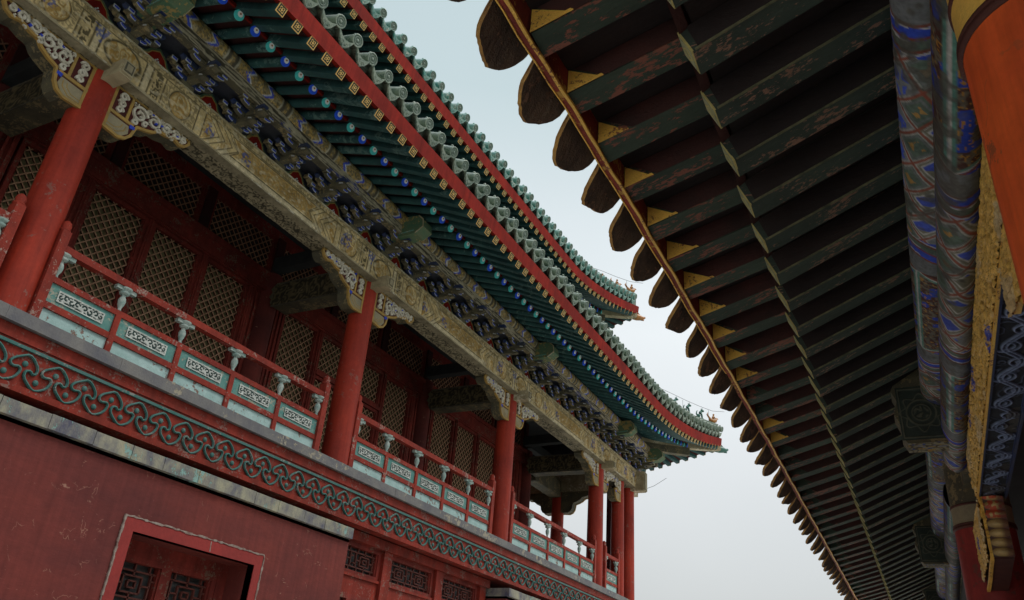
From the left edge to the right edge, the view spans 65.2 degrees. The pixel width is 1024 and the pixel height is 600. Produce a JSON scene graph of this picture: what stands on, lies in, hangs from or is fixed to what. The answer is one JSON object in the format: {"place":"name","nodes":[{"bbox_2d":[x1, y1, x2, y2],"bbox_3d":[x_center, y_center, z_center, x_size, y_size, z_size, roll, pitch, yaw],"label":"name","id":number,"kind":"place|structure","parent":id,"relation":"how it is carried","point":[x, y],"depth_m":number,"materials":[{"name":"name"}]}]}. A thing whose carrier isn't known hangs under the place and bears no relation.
{"place":"outdoors","nodes":[
{"label":"outdoors","id":0,"kind":"place"},
{"bbox_2d":[0,0,727,599],"bbox_3d":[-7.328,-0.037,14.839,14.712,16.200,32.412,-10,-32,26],"label":"gallery pavilion","id":1,"kind":"structure","parent":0,"point":[310,300],"depth_m":11.93,"materials":[{"name":"red paint"}]},
{"bbox_2d":[99,514,264,599],"bbox_3d":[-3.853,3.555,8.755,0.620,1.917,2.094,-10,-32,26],"label":"window","id":2,"kind":"structure","parent":1,"relation":"in","point":[138,570],"depth_m":9.01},
{"bbox_2d":[373,0,845,599],"label":"sky","id":3,"kind":"structure","parent":0,"point":[715,528],"materials":[{"name":"white"}]},
{"bbox_2d":[449,0,1023,599],"bbox_3d":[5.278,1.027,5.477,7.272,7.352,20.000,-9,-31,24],"label":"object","id":4,"kind":"structure","parent":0,"point":[821,210],"depth_m":3.86,"materials":[{"name":"wood"}]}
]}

